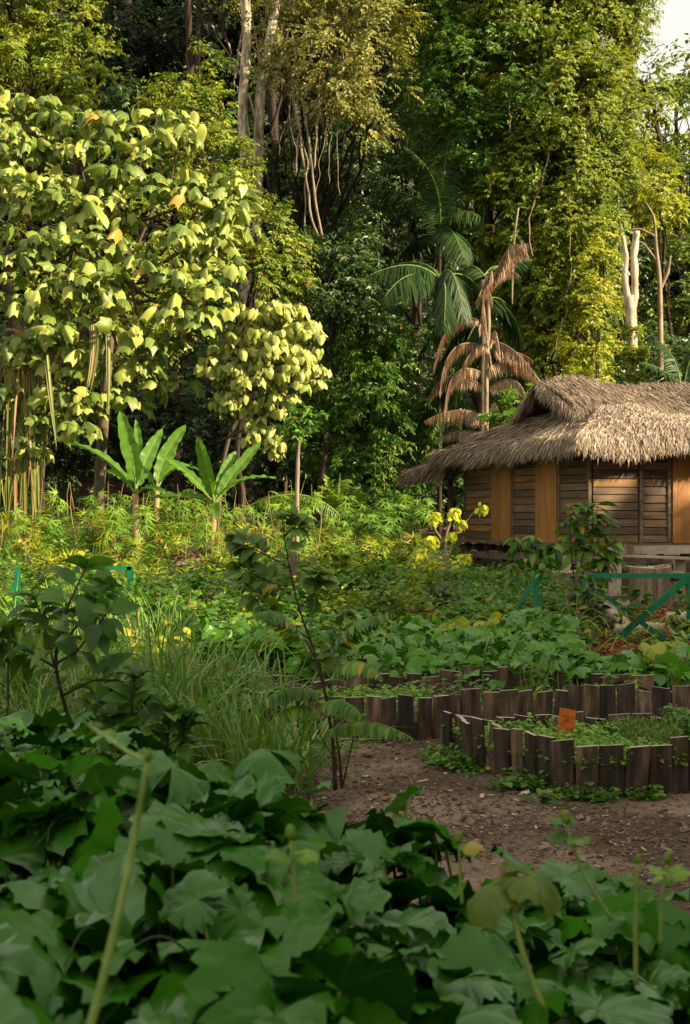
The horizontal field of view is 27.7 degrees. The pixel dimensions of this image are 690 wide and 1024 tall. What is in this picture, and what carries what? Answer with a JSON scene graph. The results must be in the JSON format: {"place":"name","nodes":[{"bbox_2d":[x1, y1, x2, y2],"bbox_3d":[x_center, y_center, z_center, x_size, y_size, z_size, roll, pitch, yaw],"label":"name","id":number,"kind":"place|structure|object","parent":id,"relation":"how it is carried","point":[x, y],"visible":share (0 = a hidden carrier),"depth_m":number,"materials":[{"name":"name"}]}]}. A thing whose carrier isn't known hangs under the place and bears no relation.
{"place":"outdoors","nodes":[
{"label":"outdoors","id":0,"kind":"place"},
{"bbox_2d":[0,323,100,545],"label":"strap leaved clump","id":1,"kind":"object","parent":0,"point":[26,381],"visible":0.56,"depth_m":27.27,"materials":[{"name":"green plant"}]},
{"bbox_2d":[0,424,686,789],"bbox_3d":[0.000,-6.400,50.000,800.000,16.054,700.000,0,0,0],"label":"ground","id":2,"kind":"structure","parent":0,"point":[84,486],"depth_m":41.16,"materials":[{"name":"soil"}]},
{"bbox_2d":[0,494,57,556],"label":"cassava plant","id":3,"kind":"object","parent":2,"relation":"on","point":[34,535],"visible":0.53,"depth_m":25.32,"materials":[{"name":"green plant"}]},
{"bbox_2d":[25,539,76,582],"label":"cassava plant","id":4,"kind":"object","parent":2,"relation":"on","point":[53,560],"visible":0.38,"depth_m":21.77,"materials":[{"name":"yellow plant"}]},
{"bbox_2d":[0,0,129,498],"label":"forest tree","id":5,"kind":"object","parent":2,"relation":"on","point":[53,60],"visible":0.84,"depth_m":38.38,"materials":[{"name":"green plant"}]},
{"bbox_2d":[0,599,134,711],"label":"grass tuft","id":6,"kind":"object","parent":2,"relation":"on","point":[3,675],"visible":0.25,"depth_m":10.65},
{"bbox_2d":[0,555,166,753],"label":"dark shrub","id":7,"kind":"object","parent":2,"relation":"on","point":[92,606],"visible":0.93,"depth_m":5.57,"materials":[{"name":"green plant"}]},
{"bbox_2d":[0,634,172,753],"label":"grass tuft","id":8,"kind":"object","parent":2,"relation":"on","point":[75,707],"visible":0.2,"depth_m":9.34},
{"bbox_2d":[74,507,116,557],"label":"cassava plant","id":9,"kind":"object","parent":2,"relation":"on","point":[93,525],"visible":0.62,"depth_m":24.20,"materials":[{"name":"green plant"}]},
{"bbox_2d":[0,136,212,534],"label":"forest tree","id":10,"kind":"object","parent":2,"relation":"on","point":[130,314],"visible":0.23,"depth_m":30.34,"materials":[{"name":"green plant"}]},
{"bbox_2d":[66,411,167,560],"bbox_3d":[-4.008,-0.204,25.123,2.006,3.170,0.693,0,0,13],"label":"banana plant","id":11,"kind":"object","parent":2,"relation":"on","point":[139,459],"visible":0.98,"depth_m":24.98,"materials":[{"name":"green plant"}]},
{"bbox_2d":[50,583,209,654],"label":"grass tuft","id":12,"kind":"object","parent":2,"relation":"on","point":[138,632],"visible":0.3,"depth_m":14.45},
{"bbox_2d":[6,609,258,710],"bbox_3d":[-1.741,1.157,10.838,2.384,0.905,2.132,0,0,0],"label":"grass tuft","id":13,"kind":"object","parent":2,"relation":"on","point":[110,653],"visible":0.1,"depth_m":10.83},
{"bbox_2d":[0,85,264,531],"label":"leaved tree","id":14,"kind":"object","parent":2,"relation":"on","point":[113,280],"visible":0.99,"depth_m":27.07,"materials":[{"name":"green plant"}]},
{"bbox_2d":[0,623,280,735],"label":"garden weeds","id":15,"kind":"object","parent":2,"relation":"on","point":[229,674],"visible":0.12,"depth_m":10.55,"materials":[{"name":"green plant"}]},
{"bbox_2d":[0,339,305,536],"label":"forest tree","id":16,"kind":"object","parent":2,"relation":"on","point":[168,417],"visible":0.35,"depth_m":34.56,"materials":[{"name":"green plant"}]},
{"bbox_2d":[66,0,240,305],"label":"forest tree","id":17,"kind":"object","parent":2,"relation":"on","point":[129,32],"visible":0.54,"depth_m":53.34,"materials":[{"name":"green plant"}]},
{"bbox_2d":[94,664,215,762],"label":"dark shrub","id":18,"kind":"object","parent":2,"relation":"on","point":[177,719],"visible":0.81,"depth_m":5.19,"materials":[{"name":"green plant"}]},
{"bbox_2d":[23,69,294,408],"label":"forest tree","id":19,"kind":"object","parent":2,"relation":"on","point":[129,86],"visible":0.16,"depth_m":44.44,"materials":[{"name":"green plant"}]},
{"bbox_2d":[119,622,199,665],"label":"yellowing vine","id":20,"kind":"object","parent":2,"relation":"on","point":[131,632],"visible":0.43,"depth_m":13.36,"materials":[{"name":"yellow plant"}]},
{"bbox_2d":[142,515,191,572],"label":"cassava plant","id":21,"kind":"object","parent":2,"relation":"on","point":[163,553],"visible":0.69,"depth_m":23.83,"materials":[{"name":"green plant"}]},
{"bbox_2d":[146,424,198,554],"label":"banana plant","id":22,"kind":"object","parent":2,"relation":"on","point":[163,468],"visible":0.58,"depth_m":26.59,"materials":[{"name":"green plant"}]},
{"bbox_2d":[59,611,296,758],"bbox_3d":[-1.106,1.121,8.981,1.606,0.987,1.483,0,0,-17],"label":"grass tuft","id":23,"kind":"object","parent":2,"relation":"on","point":[183,673],"visible":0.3,"depth_m":8.99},
{"bbox_2d":[0,553,358,639],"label":"weeds","id":24,"kind":"object","parent":2,"relation":"on","point":[10,567],"visible":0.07,"depth_m":18.02,"materials":[{"name":"green plant"}]},
{"bbox_2d":[144,489,226,547],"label":"cassava plant","id":25,"kind":"object","parent":2,"relation":"on","point":[160,510],"visible":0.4,"depth_m":25.73,"materials":[{"name":"green plant"}]},
{"bbox_2d":[48,620,328,717],"bbox_3d":[-1.087,1.170,10.499,2.145,0.890,2.028,0,0,0],"label":"grass tuft","id":26,"kind":"object","parent":2,"relation":"on","point":[209,672],"visible":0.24,"depth_m":10.51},
{"bbox_2d":[129,36,277,517],"bbox_3d":[-3.195,-5.164,33.284,3.377,12.479,2.765,0,0,36],"label":"creeper covered tree","id":27,"kind":"object","parent":2,"relation":"on","point":[179,102],"visible":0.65,"depth_m":33.29,"materials":[{"name":"green plant"}]},
{"bbox_2d":[148,437,275,542],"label":"banana plant","id":28,"kind":"object","parent":2,"relation":"on","point":[224,483],"visible":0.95,"depth_m":25.12,"materials":[{"name":"green plant"}]},
{"bbox_2d":[0,477,436,572],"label":"weed","id":29,"kind":"object","parent":2,"relation":"on","point":[383,516],"depth_m":24.96,"materials":[{"name":"plant"}]},
{"bbox_2d":[0,546,458,621],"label":"light weed clumps","id":30,"kind":"object","parent":2,"relation":"on","point":[414,592],"visible":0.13,"depth_m":17.70,"materials":[{"name":"green plant"}]},
{"bbox_2d":[0,524,470,582],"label":"leafy weeds","id":31,"kind":"object","parent":2,"relation":"on","point":[272,553],"visible":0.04,"depth_m":24.38,"materials":[{"name":"green plant"}]},
{"bbox_2d":[0,518,478,576],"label":"tall weeds","id":32,"kind":"object","parent":2,"relation":"on","point":[368,532],"visible":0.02,"depth_m":26.64,"materials":[{"name":"green plant"}]},
{"bbox_2d":[238,0,253,525],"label":"tall tree","id":33,"kind":"object","parent":2,"relation":"on","point":[243,126],"visible":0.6,"depth_m":38.89,"materials":[{"name":"brown plant"}]},
{"bbox_2d":[195,192,320,525],"bbox_3d":[-2.089,-3.140,32.142,3.080,8.549,2.336,0,0,0],"label":"shrubby tree","id":34,"kind":"object","parent":2,"relation":"on","point":[262,264],"visible":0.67,"depth_m":32.02,"materials":[{"name":"green plant"}]},
{"bbox_2d":[193,299,331,528],"bbox_3d":[-1.710,-1.396,26.844,2.628,5.408,1.770,0,0,22],"label":"heart leaved tree","id":35,"kind":"object","parent":2,"relation":"on","point":[256,344],"visible":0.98,"depth_m":26.63,"materials":[{"name":"green plant"}]},
{"bbox_2d":[252,0,279,521],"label":"tall tree","id":36,"kind":"object","parent":2,"relation":"on","point":[259,120],"visible":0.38,"depth_m":39.89,"materials":[{"name":"brown plant"}]},
{"bbox_2d":[63,573,470,621],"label":"dark weed clumps","id":37,"kind":"object","parent":2,"relation":"on","point":[442,588],"visible":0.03,"depth_m":17.32,"materials":[{"name":"green plant"}]},
{"bbox_2d":[140,660,396,782],"bbox_3d":[-0.727,1.254,8.417,1.650,0.731,1.454,0,0,41],"label":"grass tuft","id":38,"kind":"object","parent":2,"relation":"on","point":[214,731],"visible":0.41,"depth_m":8.33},
{"bbox_2d":[0,545,553,686],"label":"weed clumps","id":39,"kind":"object","parent":2,"relation":"on","point":[371,579],"visible":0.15,"depth_m":16.38,"materials":[{"name":"green plant"}]},
{"bbox_2d":[0,522,555,763],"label":"grass","id":40,"kind":"structure","parent":2,"relation":"on","point":[98,750],"depth_m":22.99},
{"bbox_2d":[241,494,339,521],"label":"fallen frond","id":41,"kind":"object","parent":2,"relation":"on","point":[329,511],"visible":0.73,"depth_m":26.92,"materials":[{"name":"green plant"}]},
{"bbox_2d":[294,424,300,552],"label":"thin sapling","id":42,"kind":"object","parent":2,"relation":"on","point":[297,478],"visible":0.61,"depth_m":23.97,"materials":[{"name":"brown plant"}]},
{"bbox_2d":[270,398,329,449],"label":"sapling leaves","id":43,"kind":"object","parent":42,"relation":"attached to","point":[295,433],"visible":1,"depth_m":23.89,"materials":[{"name":"green plant"}]},
{"bbox_2d":[186,0,436,422],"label":"canopy tree","id":44,"kind":"object","parent":2,"relation":"on","point":[350,88],"visible":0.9,"depth_m":35.19,"materials":[{"name":"green plant"}]},
{"bbox_2d":[225,71,420,307],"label":"forest tree","id":45,"kind":"object","parent":2,"relation":"on","point":[286,191],"visible":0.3,"depth_m":44.89,"materials":[{"name":"green plant"}]},
{"bbox_2d":[317,473,355,519],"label":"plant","id":46,"kind":"object","parent":2,"relation":"on","point":[332,495],"visible":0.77,"depth_m":27.45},
{"bbox_2d":[272,219,411,528],"bbox_3d":[-0.116,-2.965,33.273,3.380,8.193,3.013,0,0,0],"label":"shrubby tree","id":47,"kind":"object","parent":2,"relation":"on","point":[361,269],"visible":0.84,"depth_m":33.11,"materials":[{"name":"green plant"}]},
{"bbox_2d":[0,280,689,535],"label":"undergrowth","id":48,"kind":"object","parent":2,"relation":"on","point":[464,401],"visible":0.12,"depth_m":40.57,"materials":[{"name":"green plant"}]},
{"bbox_2d":[0,0,689,387],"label":"forest","id":49,"kind":"object","parent":2,"relation":"on","point":[228,80],"visible":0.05,"depth_m":56.69,"materials":[{"name":"green plant"}]},
{"bbox_2d":[0,707,689,1023],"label":"pumpkin leaves","id":50,"kind":"object","parent":2,"relation":"on","point":[217,926],"visible":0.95,"depth_m":2.97,"materials":[{"name":"green plant"}]},
{"bbox_2d":[86,748,152,1023],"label":"pumpkin shoot","id":51,"kind":"object","parent":50,"relation":"on","point":[126,782],"visible":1,"depth_m":1.68,"materials":[{"name":"green plant"}]},
{"bbox_2d":[265,824,318,904],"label":"pumpkin shoot","id":52,"kind":"object","parent":50,"relation":"on","point":[305,858],"visible":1,"depth_m":2.30,"materials":[{"name":"green plant"}]},
{"bbox_2d":[454,830,484,904],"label":"pumpkin shoot","id":53,"kind":"object","parent":50,"relation":"on","point":[472,848],"visible":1,"depth_m":2.70,"materials":[{"name":"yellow plant"}]},
{"bbox_2d":[467,857,560,1008],"bbox_3d":[0.287,0.700,2.359,0.160,0.234,0.127,0,0,0],"label":"yellowed leaf","id":54,"kind":"object","parent":50,"relation":"on","point":[488,903],"visible":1,"depth_m":2.33,"materials":[{"name":"plant"}]},
{"bbox_2d":[546,810,613,920],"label":"pumpkin shoot","id":55,"kind":"object","parent":50,"relation":"on","point":[554,836],"visible":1,"depth_m":2.50,"materials":[{"name":"green plant"}]},
{"bbox_2d":[619,853,641,984],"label":"pumpkin shoot","id":56,"kind":"object","parent":50,"relation":"on","point":[627,879],"visible":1,"depth_m":2.50,"materials":[{"name":"green plant"}]},
{"bbox_2d":[647,850,689,944],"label":"pumpkin shoot","id":57,"kind":"object","parent":50,"relation":"on","point":[682,874],"visible":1,"depth_m":2.60,"materials":[{"name":"green plant"}]},
{"bbox_2d":[281,308,443,533],"bbox_3d":[0.502,-1.993,34.161,3.392,6.116,3.280,0,0,-42],"label":"round tree","id":58,"kind":"object","parent":2,"relation":"on","point":[384,442],"visible":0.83,"depth_m":33.57,"materials":[{"name":"green plant"}]},
{"bbox_2d":[385,531,424,570],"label":"cassava plant","id":59,"kind":"object","parent":2,"relation":"on","point":[413,540],"visible":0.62,"depth_m":23.36,"materials":[{"name":"green plant"}]},
{"bbox_2d":[331,1,498,414],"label":"forest tree","id":60,"kind":"object","parent":2,"relation":"on","point":[398,167],"visible":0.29,"depth_m":41.72,"materials":[{"name":"green plant"}]},
{"bbox_2d":[365,262,495,339],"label":"green palm","id":61,"kind":"object","parent":2,"relation":"on","point":[450,298],"visible":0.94,"depth_m":31.14,"materials":[{"name":"plant"}]},
{"bbox_2d":[370,131,493,542],"bbox_3d":[2.286,-4.467,35.826,3.374,10.950,2.991,0,0,0],"label":"green palm","id":62,"kind":"object","parent":2,"relation":"on","point":[451,238],"visible":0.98,"depth_m":35.95,"materials":[{"name":"plant"}]},
{"bbox_2d":[182,597,689,694],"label":"pumpkin vines","id":63,"kind":"object","parent":2,"relation":"on","point":[423,647],"visible":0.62,"depth_m":12.38,"materials":[{"name":"green plant"}]},
{"bbox_2d":[535,562,608,638],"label":"thin stemmed sapling","id":64,"kind":"object","parent":63,"relation":"on","point":[601,594],"visible":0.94,"depth_m":15.55,"materials":[{"name":"plant"}]},
{"bbox_2d":[416,502,488,575],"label":"yellow shrub","id":65,"kind":"object","parent":2,"relation":"on","point":[435,519],"visible":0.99,"depth_m":20.77,"materials":[{"name":"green plant"}]},
{"bbox_2d":[253,666,653,695],"bbox_3d":[0.862,1.486,11.307,3.244,0.442,0.488,0,0,-7],"label":"bed edging","id":66,"kind":"object","parent":2,"relation":"on","point":[501,674],"visible":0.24,"depth_m":11.37,"materials":[{"name":"wood"}]},
{"bbox_2d":[266,694,672,740],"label":"bed soil","id":67,"kind":"structure","parent":2,"relation":"on","point":[415,723],"depth_m":10.14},
{"bbox_2d":[239,678,683,721],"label":"bed weeds","id":68,"kind":"object","parent":67,"relation":"on","point":[384,692],"visible":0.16,"depth_m":10.88,"materials":[{"name":"green plant"}]},
{"bbox_2d":[250,683,689,742],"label":"bed edging","id":69,"kind":"object","parent":2,"relation":"on","point":[600,701],"visible":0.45,"depth_m":10.04,"materials":[{"name":"wood"}]},
{"bbox_2d":[338,567,604,649],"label":"weeds","id":70,"kind":"object","parent":2,"relation":"on","point":[496,589],"visible":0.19,"depth_m":19.01,"materials":[{"name":"green plant"}]},
{"bbox_2d":[414,256,533,550],"bbox_3d":[3.116,-2.557,33.730,2.924,7.336,1.801,0,0,0],"label":"green palm","id":71,"kind":"object","parent":2,"relation":"on","point":[503,311],"visible":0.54,"depth_m":33.73,"materials":[{"name":"brown plant"}]},
{"bbox_2d":[380,0,579,431],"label":"creeper covered tree","id":72,"kind":"object","parent":2,"relation":"on","point":[434,61],"visible":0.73,"depth_m":36.44,"materials":[{"name":"green plant"}]},
{"bbox_2d":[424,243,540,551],"bbox_3d":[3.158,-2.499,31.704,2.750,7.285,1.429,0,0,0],"label":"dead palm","id":73,"kind":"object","parent":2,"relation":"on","point":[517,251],"visible":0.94,"depth_m":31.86,"materials":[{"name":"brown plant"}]},
{"bbox_2d":[474,382,536,560],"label":"tree","id":74,"kind":"object","parent":2,"relation":"on","point":[509,411],"visible":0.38,"depth_m":31.00,"materials":[{"name":"green plant"}]},
{"bbox_2d":[502,535,562,607],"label":"drooping leaf plant","id":75,"kind":"object","parent":2,"relation":"on","point":[555,560],"visible":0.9,"depth_m":17.76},
{"bbox_2d":[394,373,689,572],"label":"thatched hut","id":76,"kind":"object","parent":2,"relation":"on","point":[542,457],"visible":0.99,"depth_m":26.25,"materials":[{"name":"brown plant"}]},
{"bbox_2d":[491,461,511,539],"bbox_3d":[3.150,-0.240,28.215,0.032,1.620,0.857,0,0,-20],"label":"door","id":77,"kind":"structure","parent":76,"relation":"in","point":[501,480],"depth_m":28.17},
{"bbox_2d":[535,456,557,541],"bbox_3d":[3.800,-0.240,26.430,0.031,1.620,0.837,0,0,-20],"label":"door","id":78,"kind":"structure","parent":76,"relation":"in","point":[546,476],"depth_m":26.39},
{"bbox_2d":[672,454,689,542],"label":"door","id":79,"kind":"structure","parent":76,"relation":"in","point":[680,465],"depth_m":25.56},
{"bbox_2d":[452,737,648,795],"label":"bed soil","id":80,"kind":"structure","parent":2,"relation":"on","point":[490,756],"depth_m":8.25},
{"bbox_2d":[441,712,689,770],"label":"herb cover","id":81,"kind":"object","parent":80,"relation":"on","point":[595,734],"visible":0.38,"depth_m":8.59,"materials":[{"name":"green plant"}]},
{"bbox_2d":[611,714,685,745],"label":"ground cover plants","id":82,"kind":"object","parent":80,"relation":"on","point":[667,727],"visible":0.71,"depth_m":8.56,"materials":[{"name":"green plant"}]},
{"bbox_2d":[435,0,675,399],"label":"creeper covered tree","id":83,"kind":"object","parent":2,"relation":"on","point":[584,144],"visible":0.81,"depth_m":36.15,"materials":[{"name":"green plant"}]},
{"bbox_2d":[454,711,668,736],"bbox_3d":[1.642,1.495,8.899,1.890,0.422,0.648,0,0,39],"label":"bed edging","id":84,"kind":"object","parent":2,"relation":"on","point":[579,717],"visible":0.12,"depth_m":9.08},
{"bbox_2d":[442,711,689,797],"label":"bed edging","id":85,"kind":"object","parent":2,"relation":"on","point":[667,777],"visible":0.61,"depth_m":7.99,"materials":[{"name":"wood"}]},
{"bbox_2d":[543,204,625,383],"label":"creeper covered tree","id":86,"kind":"object","parent":2,"relation":"on","point":[594,296],"visible":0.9,"depth_m":35.30,"materials":[{"name":"green plant"}]},
{"bbox_2d":[546,501,626,587],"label":"long leaved shrub","id":87,"kind":"object","parent":2,"relation":"on","point":[601,563],"visible":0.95,"depth_m":18.54,"materials":[{"name":"green plant"}]},
{"bbox_2d":[564,579,611,631],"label":"leafy bush","id":88,"kind":"object","parent":2,"relation":"on","point":[592,612],"visible":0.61,"depth_m":16.39,"materials":[{"name":"green plant"}]},
{"bbox_2d":[580,184,653,353],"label":"forest tree","id":89,"kind":"object","parent":2,"relation":"on","point":[643,256],"visible":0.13,"depth_m":47.93,"materials":[{"name":"green plant"}]},
{"bbox_2d":[620,230,639,554],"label":"dead tree","id":90,"kind":"object","parent":2,"relation":"on","point":[630,299],"visible":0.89,"depth_m":32.93,"materials":[{"name":"wood"}]},
{"bbox_2d":[617,322,651,385],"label":"ivy","id":91,"kind":"object","parent":90,"relation":"attached to","point":[634,376],"visible":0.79,"depth_m":32.72,"materials":[{"name":"green plant"}]},
{"bbox_2d":[578,573,689,640],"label":"metal gate","id":92,"kind":"structure","parent":2,"relation":"on","point":[663,598],"depth_m":16.99,"materials":[{"name":"metal"}]},
{"bbox_2d":[584,589,689,654],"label":"leaf litter","id":93,"kind":"object","parent":2,"relation":"on","point":[617,647],"visible":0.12,"depth_m":17.25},
{"bbox_2d":[590,54,689,298],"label":"forest tree","id":94,"kind":"object","parent":2,"relation":"on","point":[650,100],"visible":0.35,"depth_m":55.43,"materials":[{"name":"green plant"}]},
{"bbox_2d":[616,565,673,608],"bbox_3d":[4.590,1.188,21.492,0.875,0.740,0.876,0,0,32],"label":"log stump","id":95,"kind":"object","parent":2,"relation":"on","point":[648,569],"visible":0.39,"depth_m":21.15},
{"bbox_2d":[622,200,670,380],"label":"dead tree","id":96,"kind":"object","parent":2,"relation":"on","point":[660,283],"visible":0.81,"depth_m":37.96,"materials":[{"name":"wood"}]},
{"bbox_2d":[604,224,689,376],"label":"forest tree","id":97,"kind":"object","parent":2,"relation":"on","point":[680,313],"visible":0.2,"depth_m":49.28,"materials":[{"name":"green plant"}]},
{"bbox_2d":[610,143,689,367],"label":"forest tree","id":98,"kind":"object","parent":2,"relation":"on","point":[659,206],"visible":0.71,"depth_m":47.81,"materials":[{"name":"green plant"}]},
{"bbox_2d":[615,33,689,202],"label":"forest tree","id":99,"kind":"object","parent":2,"relation":"on","point":[677,136],"visible":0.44,"depth_m":65.06,"materials":[{"name":"green plant"}]},
{"bbox_2d":[636,340,689,385],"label":"palm","id":100,"kind":"object","parent":2,"relation":"on","point":[681,375],"visible":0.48,"depth_m":32.12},
{"bbox_2d":[640,630,689,685],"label":"yellowing vine","id":101,"kind":"object","parent":2,"relation":"on","point":[653,652],"visible":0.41,"depth_m":11.86,"materials":[{"name":"yellow plant"}]},
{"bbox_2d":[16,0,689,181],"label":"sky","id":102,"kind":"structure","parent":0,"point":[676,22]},
{"bbox_2d":[175,738,689,913],"bbox_3d":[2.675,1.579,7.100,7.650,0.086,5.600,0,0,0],"label":"path","id":103,"kind":"structure","parent":0,"point":[485,867],"depth_m":7.41,"materials":[{"name":"soil"}]},
{"bbox_2d":[154,627,341,721],"bbox_3d":[-0.679,1.239,9.996,1.662,0.757,1.653,0,0,36],"label":"grass tuft","id":104,"kind":"object","parent":103,"relation":"on","point":[247,670],"visible":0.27,"depth_m":10.20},
{"bbox_2d":[177,667,398,791],"bbox_3d":[-0.363,1.226,7.912,1.298,0.739,1.425,0,0,26],"label":"grass tuft","id":105,"kind":"object","parent":103,"relation":"on","point":[280,740],"visible":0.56,"depth_m":7.94,"materials":[{"name":"plant"}]},
{"bbox_2d":[224,504,361,768],"bbox_3d":[-0.316,0.775,8.607,0.878,1.647,0.521,0,0,-20],"label":"guava sapling","id":106,"kind":"object","parent":103,"relation":"on","point":[315,581],"visible":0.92,"depth_m":8.60,"materials":[{"name":"green plant"}]},
{"bbox_2d":[249,611,414,789],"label":"feathery sapling","id":107,"kind":"object","parent":103,"relation":"on","point":[350,637],"visible":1,"depth_m":7.23,"materials":[{"name":"green plant"}]},
{"bbox_2d":[307,688,366,787],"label":"guava sapling","id":108,"kind":"object","parent":103,"relation":"on","point":[326,738],"visible":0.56,"depth_m":7.90,"materials":[{"name":"green plant"}]},
{"bbox_2d":[419,743,671,803],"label":"creeping weeds","id":109,"kind":"object","parent":103,"relation":"on","point":[574,794],"visible":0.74,"depth_m":8.02,"materials":[{"name":"green plant"}]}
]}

